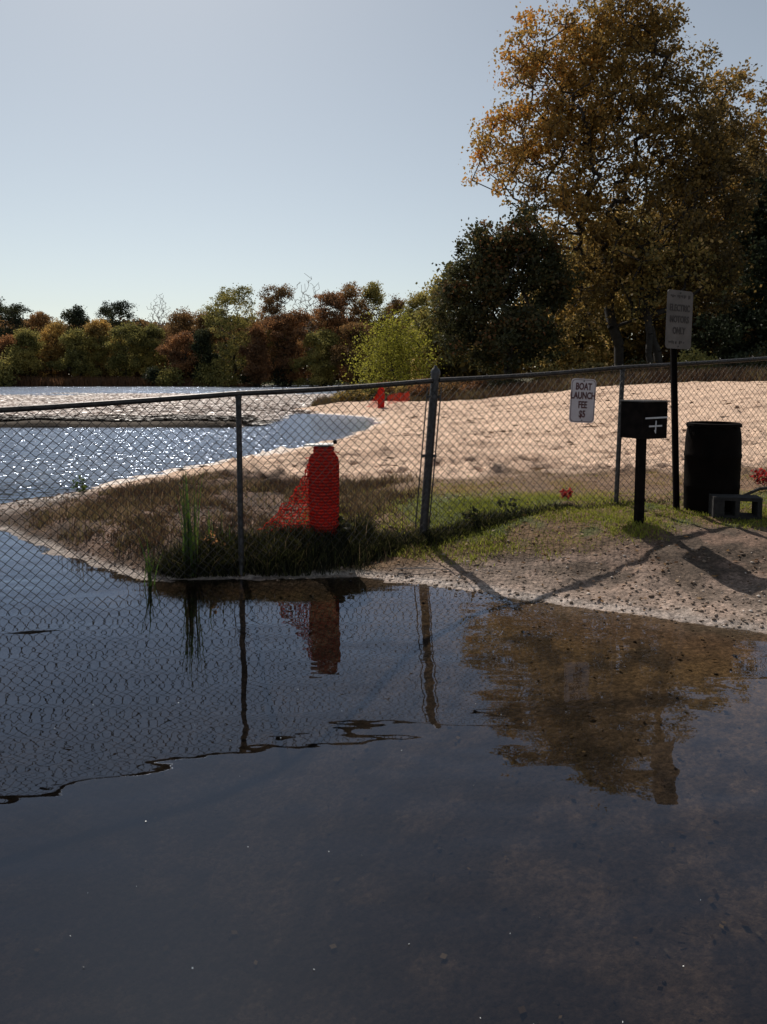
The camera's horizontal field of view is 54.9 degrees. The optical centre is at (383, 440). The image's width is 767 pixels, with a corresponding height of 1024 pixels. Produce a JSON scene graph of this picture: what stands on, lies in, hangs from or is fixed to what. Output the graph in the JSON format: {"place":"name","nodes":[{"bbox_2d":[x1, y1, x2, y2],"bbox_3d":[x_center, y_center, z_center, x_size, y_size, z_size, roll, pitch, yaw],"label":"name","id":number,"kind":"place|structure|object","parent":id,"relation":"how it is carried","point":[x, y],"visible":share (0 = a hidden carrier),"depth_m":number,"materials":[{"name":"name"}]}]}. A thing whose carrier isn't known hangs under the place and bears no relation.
{"place":"outdoors","nodes":[
{"label":"outdoors","id":0,"kind":"place"},
{"bbox_2d":[0,385,766,1023],"bbox_3d":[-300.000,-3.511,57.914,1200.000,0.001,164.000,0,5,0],"label":"lake water","id":1,"kind":"structure","parent":0,"point":[458,785],"depth_m":2.61,"materials":[{"name":"blue liquid"}]},
{"bbox_2d":[6,630,55,633],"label":"twig","id":2,"kind":"object","parent":1,"relation":"on","point":[34,631],"visible":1,"depth_m":4.49,"materials":[{"name":"brown wood"}]},
{"bbox_2d":[71,475,87,491],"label":"water plant","id":3,"kind":"object","parent":1,"relation":"in","point":[81,485],"visible":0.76,"depth_m":9.03,"materials":[{"name":"green plant"}]},
{"bbox_2d":[0,393,332,424],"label":"sandbar","id":4,"kind":"structure","parent":1,"relation":"on","point":[7,400],"depth_m":34.08,"materials":[{"name":"beige sand"}]},
{"bbox_2d":[0,378,766,840],"bbox_3d":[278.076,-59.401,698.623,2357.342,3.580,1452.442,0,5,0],"label":"ground","id":5,"kind":"structure","parent":0,"point":[722,776],"depth_m":5.69,"materials":[{"name":"beige sand"}]},
{"bbox_2d":[0,350,20,386],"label":"shrub","id":6,"kind":"object","parent":5,"relation":"on","point":[5,375],"visible":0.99,"depth_m":111.19,"materials":[{"name":"green plant"}]},
{"bbox_2d":[0,296,33,347],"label":"tree","id":7,"kind":"object","parent":5,"relation":"on","point":[14,316],"visible":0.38,"depth_m":126.05,"materials":[{"name":"green plant"}]},
{"bbox_2d":[0,333,46,376],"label":"tree","id":8,"kind":"object","parent":5,"relation":"on","point":[5,341],"visible":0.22,"depth_m":116.06,"materials":[{"name":"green plant"}]},
{"bbox_2d":[3,327,47,378],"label":"tree","id":9,"kind":"object","parent":5,"relation":"on","point":[26,338],"visible":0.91,"depth_m":114.81,"materials":[{"name":"green plant"}]},
{"bbox_2d":[13,311,62,376],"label":"tree","id":10,"kind":"object","parent":5,"relation":"on","point":[39,319],"visible":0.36,"depth_m":128.07,"materials":[{"name":"brown plant"}]},
{"bbox_2d":[35,318,78,377],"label":"tree","id":11,"kind":"object","parent":5,"relation":"on","point":[53,329],"visible":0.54,"depth_m":120.10,"materials":[{"name":"green plant"}]},
{"bbox_2d":[43,327,105,376],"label":"tree","id":12,"kind":"object","parent":5,"relation":"on","point":[83,364],"visible":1,"depth_m":116.37,"materials":[{"name":"green plant"}]},
{"bbox_2d":[55,304,98,371],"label":"tree","id":13,"kind":"object","parent":5,"relation":"on","point":[76,318],"visible":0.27,"depth_m":124.18,"materials":[{"name":"green plant"}]},
{"bbox_2d":[72,317,128,377],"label":"tree","id":14,"kind":"object","parent":5,"relation":"on","point":[97,328],"visible":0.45,"depth_m":119.07,"materials":[{"name":"brown plant"}]},
{"bbox_2d":[91,320,151,376],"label":"tree","id":15,"kind":"object","parent":5,"relation":"on","point":[130,361],"visible":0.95,"depth_m":117.61,"materials":[{"name":"green plant"}]},
{"bbox_2d":[95,299,147,377],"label":"tree","id":16,"kind":"object","parent":5,"relation":"on","point":[119,309],"visible":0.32,"depth_m":133.21,"materials":[{"name":"green plant"}]},
{"bbox_2d":[0,374,253,386],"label":"marsh grass","id":17,"kind":"structure","parent":5,"relation":"on","point":[89,381],"depth_m":112.63,"materials":[{"name":"orange plant"}]},
{"bbox_2d":[124,322,172,374],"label":"tree","id":18,"kind":"object","parent":5,"relation":"on","point":[153,332],"visible":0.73,"depth_m":119.92,"materials":[{"name":"green plant"}]},
{"bbox_2d":[137,534,162,586],"bbox_3d":[-1.741,0.895,5.487,0.182,0.480,0.124,0,5,0],"label":"reed clump","id":19,"kind":"object","parent":5,"relation":"on","point":[149,570],"visible":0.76,"depth_m":5.48,"materials":[{"name":"green plant"}]},
{"bbox_2d":[141,365,162,385],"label":"shrub","id":20,"kind":"object","parent":5,"relation":"on","point":[152,374],"visible":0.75,"depth_m":112.94,"materials":[{"name":"green plant"}]},
{"bbox_2d":[146,293,169,366],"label":"bare tree","id":21,"kind":"object","parent":5,"relation":"on","point":[154,308],"visible":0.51,"depth_m":131.20,"materials":[{"name":"grey plant"}]},
{"bbox_2d":[152,363,187,386],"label":"shrub","id":22,"kind":"object","parent":5,"relation":"on","point":[171,376],"visible":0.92,"depth_m":112.08,"materials":[{"name":"green plant"}]},
{"bbox_2d":[153,306,197,373],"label":"tree","id":23,"kind":"object","parent":5,"relation":"on","point":[183,321],"visible":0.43,"depth_m":125.17,"materials":[{"name":"brown plant"}]},
{"bbox_2d":[154,330,201,378],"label":"tree","id":24,"kind":"object","parent":5,"relation":"on","point":[179,343],"visible":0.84,"depth_m":115.04,"materials":[{"name":"brown plant"}]},
{"bbox_2d":[174,461,204,575],"bbox_3d":[-1.491,0.577,5.696,0.198,0.918,0.435,-3,6,-34],"label":"reed clump","id":25,"kind":"object","parent":5,"relation":"on","point":[188,533],"visible":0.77,"depth_m":5.68,"materials":[{"name":"green plant"}]},
{"bbox_2d":[187,327,221,379],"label":"tree","id":26,"kind":"object","parent":5,"relation":"on","point":[201,337],"visible":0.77,"depth_m":114.28,"materials":[{"name":"green plant"}]},
{"bbox_2d":[191,359,217,386],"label":"shrub","id":27,"kind":"object","parent":5,"relation":"on","point":[199,376],"visible":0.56,"depth_m":113.14,"materials":[{"name":"green plant"}]},
{"bbox_2d":[189,310,228,366],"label":"tree","id":28,"kind":"object","parent":5,"relation":"on","point":[198,323],"visible":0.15,"depth_m":123.56,"materials":[{"name":"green plant"}]},
{"bbox_2d":[201,527,225,546],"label":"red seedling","id":29,"kind":"object","parent":5,"relation":"on","point":[213,537],"visible":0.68,"depth_m":5.87,"materials":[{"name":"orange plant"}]},
{"bbox_2d":[200,505,230,541],"bbox_3d":[-1.370,0.677,5.946,0.228,0.554,0.160,3,6,33],"label":"reed clump","id":30,"kind":"object","parent":5,"relation":"on","point":[208,521],"visible":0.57,"depth_m":5.90,"materials":[{"name":"green plant"}]},
{"bbox_2d":[1,466,437,566],"bbox_3d":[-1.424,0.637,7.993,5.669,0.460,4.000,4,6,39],"label":"dry weeds","id":31,"kind":"object","parent":5,"relation":"on","point":[157,490],"visible":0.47,"depth_m":7.62,"materials":[{"name":"brown plant"}]},
{"bbox_2d":[200,358,243,386],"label":"shrub","id":32,"kind":"object","parent":5,"relation":"on","point":[223,376],"visible":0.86,"depth_m":111.89,"materials":[{"name":"green plant"}]},
{"bbox_2d":[189,283,286,377],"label":"tree","id":33,"kind":"object","parent":5,"relation":"on","point":[214,320],"visible":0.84,"depth_m":114.56,"materials":[{"name":"green plant"}]},
{"bbox_2d":[227,475,251,525],"bbox_3d":[-1.186,0.532,6.080,0.157,0.592,0.292,2,5,23],"label":"sapling","id":34,"kind":"object","parent":5,"relation":"on","point":[236,501],"visible":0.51,"depth_m":6.10,"materials":[{"name":"green plant"}]},
{"bbox_2d":[0,316,483,381],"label":"distant woodland","id":35,"kind":"object","parent":5,"relation":"on","point":[67,373],"visible":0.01,"depth_m":135.13,"materials":[{"name":"brown plant"}]},
{"bbox_2d":[237,360,266,385],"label":"shrub","id":36,"kind":"object","parent":5,"relation":"on","point":[245,379],"visible":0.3,"depth_m":115.16,"materials":[{"name":"green plant"}]},
{"bbox_2d":[236,321,274,386],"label":"tree","id":37,"kind":"object","parent":5,"relation":"on","point":[258,364],"visible":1,"depth_m":111.35,"materials":[{"name":"brown plant"}]},
{"bbox_2d":[247,283,305,385],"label":"tree","id":38,"kind":"object","parent":5,"relation":"on","point":[281,292],"visible":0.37,"depth_m":119.69,"materials":[{"name":"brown plant"}]},
{"bbox_2d":[265,347,298,385],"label":"shrub","id":39,"kind":"object","parent":5,"relation":"on","point":[280,381],"visible":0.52,"depth_m":114.94,"materials":[{"name":"green plant"}]},
{"bbox_2d":[259,307,316,385],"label":"tree","id":40,"kind":"object","parent":5,"relation":"on","point":[295,321],"visible":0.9,"depth_m":114.09,"materials":[{"name":"brown plant"}]},
{"bbox_2d":[257,440,338,538],"bbox_3d":[-0.716,0.399,6.198,0.705,0.824,0.260,0,5,0],"label":"fence roll","id":41,"kind":"object","parent":5,"relation":"on","point":[326,489],"visible":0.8,"depth_m":6.11,"materials":[{"name":"red plastic"}]},
{"bbox_2d":[292,273,325,385],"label":"bare tree","id":42,"kind":"object","parent":5,"relation":"on","point":[308,310],"visible":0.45,"depth_m":122.43,"materials":[{"name":"grey plant"}]},
{"bbox_2d":[287,327,346,386],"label":"tree","id":43,"kind":"object","parent":5,"relation":"on","point":[321,342],"visible":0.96,"depth_m":111.82,"materials":[{"name":"green plant"}]},
{"bbox_2d":[305,371,338,385],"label":"shrub","id":44,"kind":"object","parent":5,"relation":"on","point":[323,384],"visible":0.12,"depth_m":116.22,"materials":[{"name":"green plant"}]},
{"bbox_2d":[294,290,361,385],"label":"tree","id":45,"kind":"object","parent":5,"relation":"on","point":[333,300],"visible":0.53,"depth_m":117.61,"materials":[{"name":"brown plant"}]},
{"bbox_2d":[336,516,354,533],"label":"weed tuft","id":46,"kind":"object","parent":5,"relation":"on","point":[343,521],"visible":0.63,"depth_m":6.18,"materials":[{"name":"green plant"}]},
{"bbox_2d":[317,281,375,384],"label":"tree","id":47,"kind":"object","parent":5,"relation":"on","point":[355,309],"visible":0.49,"depth_m":119.98,"materials":[{"name":"brown plant"}]},
{"bbox_2d":[331,383,373,400],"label":"shrub","id":48,"kind":"object","parent":5,"relation":"on","point":[347,394],"visible":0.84,"depth_m":36.15,"materials":[{"name":"green plant"}]},
{"bbox_2d":[326,321,385,384],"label":"tree","id":49,"kind":"object","parent":5,"relation":"on","point":[336,355],"visible":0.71,"depth_m":109.97,"materials":[{"name":"brown plant"}]},
{"bbox_2d":[355,281,390,381],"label":"tree","id":50,"kind":"object","parent":5,"relation":"on","point":[372,294],"visible":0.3,"depth_m":123.31,"materials":[{"name":"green plant"}]},
{"bbox_2d":[360,379,388,396],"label":"shrub","id":51,"kind":"object","parent":5,"relation":"on","point":[372,392],"visible":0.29,"depth_m":37.57,"materials":[{"name":"green plant"}]},
{"bbox_2d":[366,388,384,407],"bbox_3d":[-0.339,-1.775,30.461,0.784,0.857,0.291,0,5,0],"label":"fence roll","id":52,"kind":"object","parent":5,"relation":"on","point":[380,401],"visible":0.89,"depth_m":30.37,"materials":[{"name":"red plastic"}]},
{"bbox_2d":[0,356,766,603],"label":"chain link fence","id":53,"kind":"object","parent":5,"relation":"on","point":[434,381],"visible":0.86,"depth_m":5.90,"materials":[{"name":"metal"}]},
{"bbox_2d":[569,378,595,422],"bbox_3d":[1.840,-0.371,6.821,0.268,0.405,0.009,1,4,-19],"label":"boat launch sign","id":54,"kind":"object","parent":53,"relation":"attached to","point":[582,400],"visible":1,"depth_m":6.82,"materials":[{"name":"metal"}]},
{"bbox_2d":[0,473,766,610],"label":"leaf litter","id":55,"kind":"object","parent":5,"relation":"on","point":[44,498],"visible":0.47,"depth_m":6.47,"materials":[{"name":"brown plant"}]},
{"bbox_2d":[380,378,395,395],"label":"shrub","id":56,"kind":"object","parent":5,"relation":"on","point":[391,388],"visible":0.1,"depth_m":38.56,"materials":[{"name":"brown plant"}]},
{"bbox_2d":[370,293,407,380],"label":"tree","id":57,"kind":"object","parent":5,"relation":"on","point":[397,306],"visible":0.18,"depth_m":120.18,"materials":[{"name":"green plant"}]},
{"bbox_2d":[333,304,447,387],"bbox_3d":[0.557,-6.088,49.822,8.152,6.336,7.994,0,5,0],"label":"willow shrub","id":58,"kind":"object","parent":5,"relation":"on","point":[395,343],"visible":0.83,"depth_m":49.10,"materials":[{"name":"green plant"}]},
{"bbox_2d":[388,391,409,404],"bbox_3d":[0.628,-1.780,30.561,0.914,0.564,0.118,0,5,0],"label":"netting scrap","id":59,"kind":"object","parent":5,"relation":"on","point":[398,397],"visible":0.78,"depth_m":30.57,"materials":[{"name":"red plastic"}]},
{"bbox_2d":[386,380,414,394],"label":"shrub","id":60,"kind":"object","parent":5,"relation":"on","point":[400,388],"visible":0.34,"depth_m":38.12,"materials":[{"name":"green plant"}]},
{"bbox_2d":[142,491,681,578],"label":"tall grass","id":61,"kind":"structure","parent":5,"relation":"on","point":[290,563],"depth_m":5.95,"materials":[{"name":"green plant"}]},
{"bbox_2d":[392,289,433,369],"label":"tree","id":62,"kind":"object","parent":5,"relation":"on","point":[417,301],"visible":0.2,"depth_m":115.71,"materials":[{"name":"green plant"}]},
{"bbox_2d":[402,376,429,397],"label":"shrub","id":63,"kind":"object","parent":5,"relation":"on","point":[419,390],"visible":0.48,"depth_m":37.56,"materials":[{"name":"brown plant"}]},
{"bbox_2d":[399,263,465,375],"bbox_3d":[4.592,-9.545,61.532,6.776,10.543,5.370,0,5,0],"label":"woodland tree","id":64,"kind":"object","parent":5,"relation":"on","point":[421,317],"visible":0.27,"depth_m":60.83,"materials":[{"name":"green plant"}]},
{"bbox_2d":[136,579,766,834],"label":"sunken leaves","id":65,"kind":"object","parent":5,"relation":"on","point":[757,678],"visible":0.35,"depth_m":4.08,"materials":[{"name":"brown plant"}]},
{"bbox_2d":[438,375,469,394],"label":"shrub","id":66,"kind":"object","parent":5,"relation":"on","point":[450,386],"visible":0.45,"depth_m":37.09,"materials":[{"name":"brown plant"}]},
{"bbox_2d":[462,506,479,521],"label":"weed tuft","id":67,"kind":"object","parent":5,"relation":"on","point":[475,517],"visible":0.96,"depth_m":6.48,"materials":[{"name":"green plant"}]},
{"bbox_2d":[176,381,766,472],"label":"beach debris","id":68,"kind":"object","parent":5,"relation":"on","point":[503,430],"visible":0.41,"depth_m":17.09,"materials":[{"name":"brown plant"}]},
{"bbox_2d":[458,380,495,392],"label":"shrub","id":69,"kind":"object","parent":5,"relation":"on","point":[477,385],"visible":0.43,"depth_m":36.61,"materials":[{"name":"brown plant"}]},
{"bbox_2d":[419,199,592,374],"bbox_3d":[6.998,-7.983,41.590,8.344,10.261,8.294,4,6,36],"label":"maple tree","id":70,"kind":"object","parent":5,"relation":"on","point":[488,271],"visible":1,"depth_m":40.39,"materials":[{"name":"green plant"}]},
{"bbox_2d":[487,372,525,388],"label":"shrub","id":71,"kind":"object","parent":5,"relation":"on","point":[514,381],"visible":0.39,"depth_m":36.12,"materials":[{"name":"green plant"}]},
{"bbox_2d":[496,498,519,513],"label":"weed tuft","id":72,"kind":"object","parent":5,"relation":"on","point":[505,504],"visible":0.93,"depth_m":6.66,"materials":[{"name":"green plant"}]},
{"bbox_2d":[298,466,766,569],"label":"grass","id":73,"kind":"structure","parent":5,"relation":"on","point":[616,516],"depth_m":6.67,"materials":[{"name":"green plant"}]},
{"bbox_2d":[310,365,766,405],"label":"scrub","id":74,"kind":"object","parent":5,"relation":"on","point":[317,401],"visible":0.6,"depth_m":29.41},
{"bbox_2d":[333,579,756,698],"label":"pebbles","id":75,"kind":"object","parent":5,"relation":"on","point":[677,697],"visible":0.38,"depth_m":4.52,"materials":[{"name":"grey stone"}]},
{"bbox_2d":[528,364,569,382],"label":"shrub","id":76,"kind":"object","parent":5,"relation":"on","point":[549,369],"visible":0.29,"depth_m":36.53,"materials":[{"name":"green plant"}]},
{"bbox_2d":[560,487,573,499],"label":"red seedling","id":77,"kind":"object","parent":5,"relation":"on","point":[564,494],"visible":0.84,"depth_m":6.96,"materials":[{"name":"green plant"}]},
{"bbox_2d":[531,217,640,369],"bbox_3d":[14.085,-10.470,53.347,8.819,12.290,9.310,0,5,0],"label":"woodland tree","id":78,"kind":"object","parent":5,"relation":"on","point":[589,336],"visible":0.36,"depth_m":52.33,"materials":[{"name":"green plant"}]},
{"bbox_2d":[410,191,766,383],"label":"woodland understory","id":79,"kind":"object","parent":5,"relation":"on","point":[459,369],"visible":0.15,"depth_m":60.50,"materials":[{"name":"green plant"}]},
{"bbox_2d":[566,358,612,377],"bbox_3d":[9.963,-3.433,35.832,2.381,1.294,2.252,4,7,42],"label":"shrub","id":80,"kind":"object","parent":5,"relation":"on","point":[593,365],"visible":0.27,"depth_m":35.59,"materials":[{"name":"green plant"}]},
{"bbox_2d":[461,0,766,365],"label":"golden tree","id":81,"kind":"object","parent":5,"relation":"on","point":[599,117],"visible":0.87,"depth_m":42.13,"materials":[{"name":"orange plant"}]},
{"bbox_2d":[556,213,678,366],"bbox_3d":[19.671,-12.224,61.399,11.610,14.339,11.595,-3,6,-34],"label":"woodland tree","id":82,"kind":"object","parent":5,"relation":"on","point":[641,344],"visible":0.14,"depth_m":58.90,"materials":[{"name":"green plant"}]},
{"bbox_2d":[607,356,664,375],"bbox_3d":[11.907,-3.375,34.793,2.618,1.349,2.127,2,6,25],"label":"shrub","id":83,"kind":"object","parent":5,"relation":"on","point":[634,362],"visible":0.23,"depth_m":34.65,"materials":[{"name":"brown plant"}]},
{"bbox_2d":[597,218,682,368],"bbox_3d":[15.173,-8.193,43.287,5.561,9.495,5.158,-3,6,-29],"label":"young tree","id":84,"kind":"object","parent":5,"relation":"on","point":[633,310],"visible":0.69,"depth_m":42.26,"materials":[{"name":"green plant"}]},
{"bbox_2d":[619,399,669,523],"bbox_3d":[2.165,0.223,6.183,0.282,1.127,0.282,-2,6,-25],"label":"fee box","id":85,"kind":"object","parent":5,"relation":"on","point":[643,421],"visible":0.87,"depth_m":6.08,"materials":[{"name":"black metal"}]},
{"bbox_2d":[670,348,679,508],"bbox_3d":[2.642,-0.286,6.710,0.052,1.960,0.036,-3,5,0],"label":"sign post","id":86,"kind":"object","parent":5,"relation":"on","point":[674,426],"visible":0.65,"depth_m":6.72,"materials":[{"name":"black metal"}]},
{"bbox_2d":[665,289,692,348],"bbox_3d":[2.635,-1.079,6.581,0.345,0.515,0.009,-2,5,-30],"label":"electric motors sign","id":87,"kind":"object","parent":86,"relation":"attached to","point":[679,312],"visible":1,"depth_m":6.58,"materials":[{"name":"metal"}]},
{"bbox_2d":[629,218,743,363],"bbox_3d":[17.184,-7.967,42.639,6.134,9.151,5.848,0,5,0],"label":"young tree","id":88,"kind":"object","parent":5,"relation":"on","point":[667,273],"visible":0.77,"depth_m":41.44,"materials":[{"name":"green plant"}]},
{"bbox_2d":[677,343,718,371],"bbox_3d":[14.501,-3.559,33.767,2.641,1.871,2.436,-2,5,-20],"label":"shrub","id":89,"kind":"object","parent":5,"relation":"on","point":[700,356],"visible":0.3,"depth_m":33.48,"materials":[{"name":"green plant"}]},
{"bbox_2d":[636,57,766,358],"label":"shade tree","id":90,"kind":"object","parent":5,"relation":"on","point":[755,124],"visible":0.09,"depth_m":52.08,"materials":[{"name":"green plant"}]},
{"bbox_2d":[652,210,756,360],"bbox_3d":[25.959,-11.841,59.449,10.105,13.950,10.903,0,5,0],"label":"woodland tree","id":91,"kind":"object","parent":5,"relation":"on","point":[664,356],"visible":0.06,"depth_m":57.82,"materials":[{"name":"green plant"}]},
{"bbox_2d":[683,421,742,513],"bbox_3d":[3.000,0.246,6.747,0.488,0.830,0.488,0,5,0],"label":"trash barrel","id":92,"kind":"object","parent":5,"relation":"on","point":[712,456],"visible":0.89,"depth_m":6.55,"materials":[{"name":"black plastic"}]},
{"bbox_2d":[677,169,766,360],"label":"shade tree","id":93,"kind":"object","parent":5,"relation":"on","point":[731,335],"visible":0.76,"depth_m":47.42,"materials":[{"name":"green plant"}]},
{"bbox_2d":[708,494,762,519],"bbox_3d":[3.060,0.573,6.434,0.390,0.190,0.190,1,5,12],"label":"concrete block","id":94,"kind":"object","parent":5,"relation":"on","point":[716,508],"depth_m":6.37,"materials":[{"name":"grey concrete"}]},
{"bbox_2d":[743,486,766,494],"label":"stick","id":95,"kind":"object","parent":94,"relation":"on","point":[756,490],"visible":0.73,"depth_m":6.64,"materials":[{"name":"brown wood"}]},
{"bbox_2d":[710,351,762,370],"bbox_3d":[15.427,-3.204,31.799,2.500,1.479,2.330,3,6,27],"label":"shrub","id":96,"kind":"object","parent":5,"relation":"on","point":[725,365],"visible":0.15,"depth_m":31.53,"materials":[{"name":"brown plant"}]},
{"bbox_2d":[741,341,766,371],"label":"shrub","id":97,"kind":"object","parent":5,"relation":"on","point":[759,364],"visible":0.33,"depth_m":29.72,"materials":[{"name":"green plant"}]},
{"bbox_2d":[749,467,766,486],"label":"red seedling","id":98,"kind":"object","parent":5,"relation":"on","point":[763,480],"visible":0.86,"depth_m":7.93,"materials":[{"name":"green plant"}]},
{"bbox_2d":[0,0,766,366],"label":"sky","id":99,"kind":"structure","parent":0,"point":[185,151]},
{"bbox_2d":[11,480,766,629],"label":"gravel","id":100,"kind":"structure","parent":0,"point":[629,603],"depth_m":5.28,"materials":[{"name":"grey gravel"}]},
{"bbox_2d":[396,567,449,569],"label":"twig","id":101,"kind":"object","parent":100,"relation":"on","point":[422,568],"visible":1,"depth_m":5.71,"materials":[{"name":"brown wood"}]}
]}

